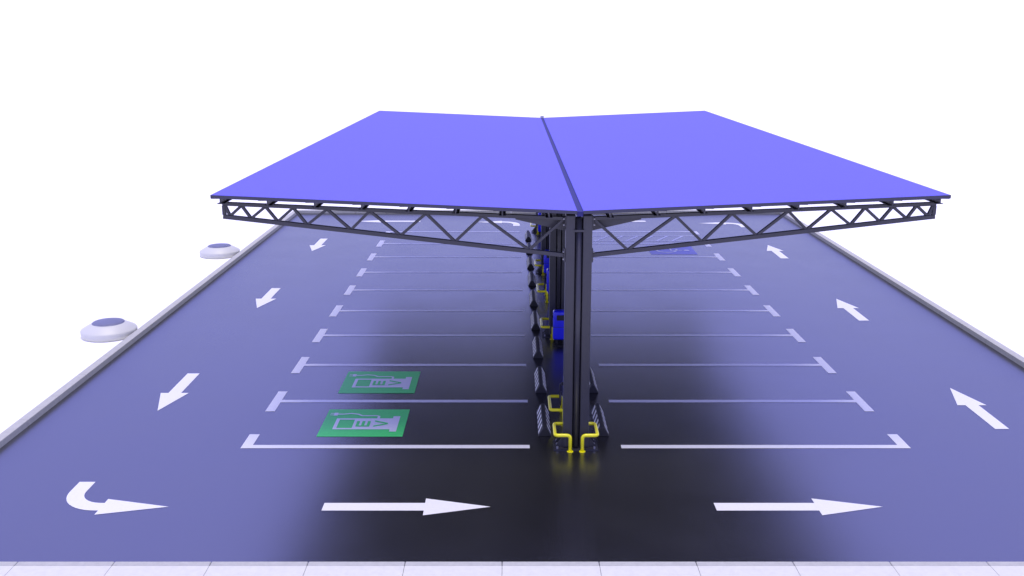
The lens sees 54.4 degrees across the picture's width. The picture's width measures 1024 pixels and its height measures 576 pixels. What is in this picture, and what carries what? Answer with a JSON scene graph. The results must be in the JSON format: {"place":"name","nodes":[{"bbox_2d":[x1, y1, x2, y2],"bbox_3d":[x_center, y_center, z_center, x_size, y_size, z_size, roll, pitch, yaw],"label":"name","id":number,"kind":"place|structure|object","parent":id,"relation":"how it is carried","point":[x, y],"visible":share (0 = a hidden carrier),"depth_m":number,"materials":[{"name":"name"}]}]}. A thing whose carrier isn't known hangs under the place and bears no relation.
{"place":"outdoors","nodes":[
{"label":"outdoors","id":0,"kind":"place"},
{"bbox_2d":[0,50,1023,432],"bbox_3d":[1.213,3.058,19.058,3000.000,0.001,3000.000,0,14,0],"label":"ground","id":1,"kind":"structure","parent":0,"point":[118,168],"depth_m":84.37,"materials":[{"name":"white"}]},
{"bbox_2d":[80,318,137,341],"bbox_3d":[-10.687,1.059,26.393,1.420,0.396,1.420,0,14,0],"label":"round concrete planter","id":2,"kind":"object","parent":1,"relation":"on","point":[108,329],"visible":0.96,"depth_m":25.97,"materials":[{"name":"grey concrete"}]},
{"bbox_2d":[200,243,239,258],"bbox_3d":[-10.687,-1.389,36.398,1.420,0.396,1.420,0,14,0],"label":"round solar ground light","id":3,"kind":"object","parent":1,"relation":"on","point":[219,251],"visible":0.96,"depth_m":35.95,"materials":[{"name":"grey"}]},
{"bbox_2d":[0,213,1023,562],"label":"asphalt parking lot","id":4,"kind":"structure","parent":1,"relation":"on","point":[946,485],"depth_m":20.28,"materials":[{"name":"asphalt"}]},
{"bbox_2d":[66,482,166,514],"bbox_3d":[-6.838,3.595,16.763,2.120,0.001,0.827,8,16,30],"label":"turn arrow marking","id":5,"kind":"object","parent":4,"relation":"on","point":[75,498],"visible":1,"depth_m":16.65,"materials":[{"name":"white paint"}]},
{"bbox_2d":[158,373,199,409],"bbox_3d":[-7.447,2.288,22.102,0.620,0.001,2.440,0,14,0],"label":"road arrow marking","id":6,"kind":"object","parent":4,"relation":"on","point":[173,394],"visible":1,"depth_m":21.95,"materials":[{"name":"white paint"}]},
{"bbox_2d":[256,288,279,307],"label":"road arrow marking","id":7,"kind":"object","parent":4,"relation":"on","point":[268,295],"visible":1,"depth_m":30.15,"materials":[{"name":"white paint"}]},
{"bbox_2d":[310,239,326,250],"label":"road arrow marking","id":8,"kind":"object","parent":4,"relation":"on","point":[319,243],"visible":1,"depth_m":38.10,"materials":[{"name":"white paint"}]},
{"bbox_2d":[316,409,409,436],"bbox_3d":[-2.997,2.733,20.265,1.690,0.008,1.500,0,14,0],"label":"ev charging bay marking","id":9,"kind":"object","parent":4,"relation":"on","point":[364,422],"visible":1,"depth_m":20.21,"materials":[{"name":"green paint"}]},
{"bbox_2d":[338,372,419,392],"bbox_3d":[-2.997,2.139,22.694,1.690,0.008,1.500,0,14,0],"label":"ev charging bay marking","id":10,"kind":"object","parent":4,"relation":"on","point":[379,382],"visible":1,"depth_m":22.65,"materials":[{"name":"green paint"}]},
{"bbox_2d":[362,220,419,221],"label":"road arrow marking","id":11,"kind":"object","parent":4,"relation":"on","point":[387,221],"visible":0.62,"depth_m":43.26,"materials":[{"name":"white paint"}]},
{"bbox_2d":[322,498,488,514],"bbox_3d":[-1.752,3.641,16.575,2.790,0.001,0.620,0,14,0],"label":"road arrow marking","id":12,"kind":"object","parent":4,"relation":"on","point":[431,506],"visible":1,"depth_m":16.58,"materials":[{"name":"white paint"}]},
{"bbox_2d":[487,221,519,225],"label":"turn arrow marking","id":13,"kind":"object","parent":4,"relation":"on","point":[515,224],"visible":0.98,"depth_m":43.02,"materials":[{"name":"white paint"}]},
{"bbox_2d":[0,210,1023,566],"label":"concrete kerb","id":14,"kind":"structure","parent":4,"relation":"on","point":[36,412],"depth_m":20.80,"materials":[{"name":"grey concrete"}]},
{"bbox_2d":[525,230,531,240],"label":"wheel stop","id":15,"kind":"object","parent":4,"relation":"on","point":[527,235],"visible":1,"depth_m":39.32,"materials":[{"name":"black rubber"}]},
{"bbox_2d":[527,256,533,268],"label":"wheel stop","id":16,"kind":"object","parent":4,"relation":"on","point":[530,262],"visible":0.99,"depth_m":34.49,"materials":[{"name":"black rubber"}]},
{"bbox_2d":[528,271,535,285],"bbox_3d":[0.643,-0.305,32.360,0.252,0.170,1.400,0,14,0],"label":"wheel stop","id":17,"kind":"object","parent":4,"relation":"on","point":[531,279],"visible":0.96,"depth_m":32.08,"materials":[{"name":"black rubber"}]},
{"bbox_2d":[529,289,537,305],"bbox_3d":[0.643,0.289,29.931,0.252,0.170,1.400,0,14,0],"label":"wheel stop","id":18,"kind":"object","parent":4,"relation":"on","point":[533,300],"visible":1,"depth_m":29.68,"materials":[{"name":"black rubber"}]},
{"bbox_2d":[530,311,539,329],"bbox_3d":[0.643,0.883,27.503,0.252,0.170,1.400,0,14,0],"label":"wheel stop","id":19,"kind":"object","parent":4,"relation":"on","point":[535,320],"visible":0.99,"depth_m":27.23,"materials":[{"name":"black rubber"}]},
{"bbox_2d":[532,336,542,357],"bbox_3d":[0.643,1.477,25.075,0.252,0.170,1.400,0,14,0],"label":"wheel stop","id":20,"kind":"object","parent":4,"relation":"on","point":[537,347],"visible":1,"depth_m":24.87,"materials":[{"name":"black rubber"}]},
{"bbox_2d":[536,213,540,235],"bbox_3d":[1.197,-2.566,40.022,0.473,0.920,0.260,0,14,0],"label":"ev charger","id":21,"kind":"object","parent":4,"relation":"on","point":[539,229],"visible":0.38,"depth_m":39.96,"materials":[{"name":"blue"}]},
{"bbox_2d":[534,259,543,274],"bbox_3d":[0.922,-0.703,33.580,0.363,0.363,0.920,0,14,0],"label":"yellow pipe guard","id":22,"kind":"object","parent":4,"relation":"on","point":[535,260],"visible":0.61,"depth_m":33.19,"materials":[{"name":"yellow paint"}]},
{"bbox_2d":[534,366,546,392],"bbox_3d":[0.643,2.072,22.646,0.252,0.170,1.400,0,14,0],"label":"wheel stop","id":23,"kind":"object","parent":4,"relation":"on","point":[540,380],"visible":1,"depth_m":22.42,"materials":[{"name":"black rubber"}]},
{"bbox_2d":[536,283,547,302],"bbox_3d":[0.922,0.141,30.132,0.363,0.363,1.020,0,14,0],"label":"yellow pipe guard","id":24,"kind":"object","parent":4,"relation":"on","point":[542,291],"visible":0.89,"depth_m":29.68,"materials":[{"name":"yellow paint"}]},
{"bbox_2d":[537,403,550,435],"bbox_3d":[0.643,2.666,20.218,0.252,0.170,1.400,0,14,0],"label":"wheel stop","id":25,"kind":"object","parent":4,"relation":"on","point":[543,421],"visible":1,"depth_m":20.02,"materials":[{"name":"black rubber"}]},
{"bbox_2d":[541,250,548,277],"bbox_3d":[1.197,-0.795,32.785,0.473,0.920,0.260,0,14,0],"label":"ev charger","id":26,"kind":"object","parent":4,"relation":"on","point":[546,261],"visible":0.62,"depth_m":32.68,"materials":[{"name":"blue"}]},
{"bbox_2d":[544,268,548,299],"bbox_3d":[1.197,-0.130,30.066,0.473,0.920,0.260,0,14,0],"label":"ev charger","id":27,"kind":"object","parent":4,"relation":"on","point":[546,282],"visible":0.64,"depth_m":29.98,"materials":[{"name":"blue"}]},
{"bbox_2d":[540,318,553,339],"bbox_3d":[0.922,1.068,26.344,0.363,0.363,0.920,0,14,0],"label":"yellow pipe guard","id":28,"kind":"object","parent":4,"relation":"on","point":[542,326],"visible":0.66,"depth_m":25.96,"materials":[{"name":"yellow paint"}]},
{"bbox_2d":[548,395,562,425],"bbox_3d":[0.922,2.506,20.467,0.363,0.363,0.920,0,14,0],"label":"yellow pipe guard","id":29,"kind":"object","parent":4,"relation":"on","point":[560,409],"visible":0.74,"depth_m":20.26,"materials":[{"name":"yellow paint"}]},
{"bbox_2d":[550,309,563,345],"bbox_3d":[1.197,1.011,25.403,0.473,0.920,0.260,0,14,0],"label":"ev charger","id":30,"kind":"object","parent":4,"relation":"on","point":[557,316],"visible":0.81,"depth_m":25.29,"materials":[{"name":"blue"}]},
{"bbox_2d":[552,422,572,452],"bbox_3d":[0.969,2.848,19.068,0.378,0.363,0.720,0,14,0],"label":"yellow pipe guard","id":31,"kind":"object","parent":4,"relation":"on","point":[569,436],"visible":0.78,"depth_m":18.77,"materials":[{"name":"yellow paint"}]},
{"bbox_2d":[241,231,909,447],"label":"parking bay lines","id":32,"kind":"object","parent":4,"relation":"on","point":[251,439],"visible":0.87,"depth_m":23.94,"materials":[{"name":"white paint"}]},
{"bbox_2d":[210,111,950,450],"bbox_3d":[1.213,-2.019,29.426,13.110,4.894,23.184,0,14,0],"label":"parking canopy","id":33,"kind":"object","parent":4,"relation":"on","point":[558,173],"visible":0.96,"depth_m":20.53,"materials":[{"name":"blue fabric"}]},
{"bbox_2d":[579,422,598,452],"bbox_3d":[1.457,2.848,19.068,0.378,0.363,0.720,0,14,0],"label":"yellow pipe guard","id":34,"kind":"object","parent":4,"relation":"on","point":[583,436],"visible":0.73,"depth_m":18.76,"materials":[{"name":"yellow paint"}]},
{"bbox_2d":[589,367,597,392],"bbox_3d":[1.783,2.072,22.646,0.252,0.170,1.400,0,14,0],"label":"wheel stop","id":35,"kind":"object","parent":4,"relation":"on","point":[592,386],"visible":0.49,"depth_m":22.11,"materials":[{"name":"black rubber"}]},
{"bbox_2d":[591,403,608,435],"bbox_3d":[1.783,2.666,20.218,0.252,0.170,1.400,0,14,0],"label":"wheel stop","id":36,"kind":"object","parent":4,"relation":"on","point":[597,413],"visible":0.87,"depth_m":20.12,"materials":[{"name":"black rubber"}]},
{"bbox_2d":[592,236,682,240],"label":"hatched zone marking","id":37,"kind":"object","parent":4,"relation":"on","point":[637,236],"visible":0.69,"depth_m":39.47,"materials":[{"name":"white paint"}]},
{"bbox_2d":[650,246,696,253],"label":"accessible bay marking","id":38,"kind":"object","parent":4,"relation":"on","point":[686,250],"visible":0.76,"depth_m":37.00,"materials":[{"name":"blue paint"}]},
{"bbox_2d":[706,222,743,226],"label":"turn arrow marking","id":39,"kind":"object","parent":4,"relation":"on","point":[740,225],"visible":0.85,"depth_m":42.78,"materials":[{"name":"white paint"}]},
{"bbox_2d":[767,245,787,257],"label":"road arrow marking","id":40,"kind":"object","parent":4,"relation":"on","point":[776,251],"visible":1,"depth_m":37.00,"materials":[{"name":"white paint"}]},
{"bbox_2d":[714,498,880,514],"bbox_3d":[4.778,3.641,16.575,2.790,0.001,0.620,0,14,0],"label":"road arrow marking","id":41,"kind":"object","parent":4,"relation":"on","point":[824,507],"visible":1,"depth_m":16.58,"materials":[{"name":"white paint"}]},
{"bbox_2d":[836,299,868,320],"bbox_3d":[9.813,0.616,28.936,0.620,0.001,2.450,0,14,0],"label":"road arrow marking","id":42,"kind":"object","parent":4,"relation":"on","point":[850,309],"visible":1,"depth_m":28.90,"materials":[{"name":"white paint"}]},
{"bbox_2d":[950,388,1008,428],"bbox_3d":[9.813,2.529,21.116,0.620,0.001,2.450,0,14,0],"label":"road arrow marking","id":43,"kind":"object","parent":4,"relation":"on","point":[975,407],"visible":1,"depth_m":21.07,"materials":[{"name":"white paint"}]},
{"bbox_2d":[0,566,1023,575],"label":"pavement","id":44,"kind":"structure","parent":0,"point":[511,571],"depth_m":14.32,"materials":[{"name":"concrete"}]},
{"bbox_2d":[0,0,1023,49],"label":"sky","id":45,"kind":"structure","parent":0,"point":[24,24],"materials":[{"name":"white"}]},
{"bbox_2d":[559,382,562,405],"bbox_3d":[1.197,2.235,20.401,0.473,0.920,0.260,0,14,0],"label":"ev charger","id":46,"kind":"object","parent":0,"point":[560,394],"visible":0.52,"depth_m":20.34,"materials":[{"name":"black"}]}
]}

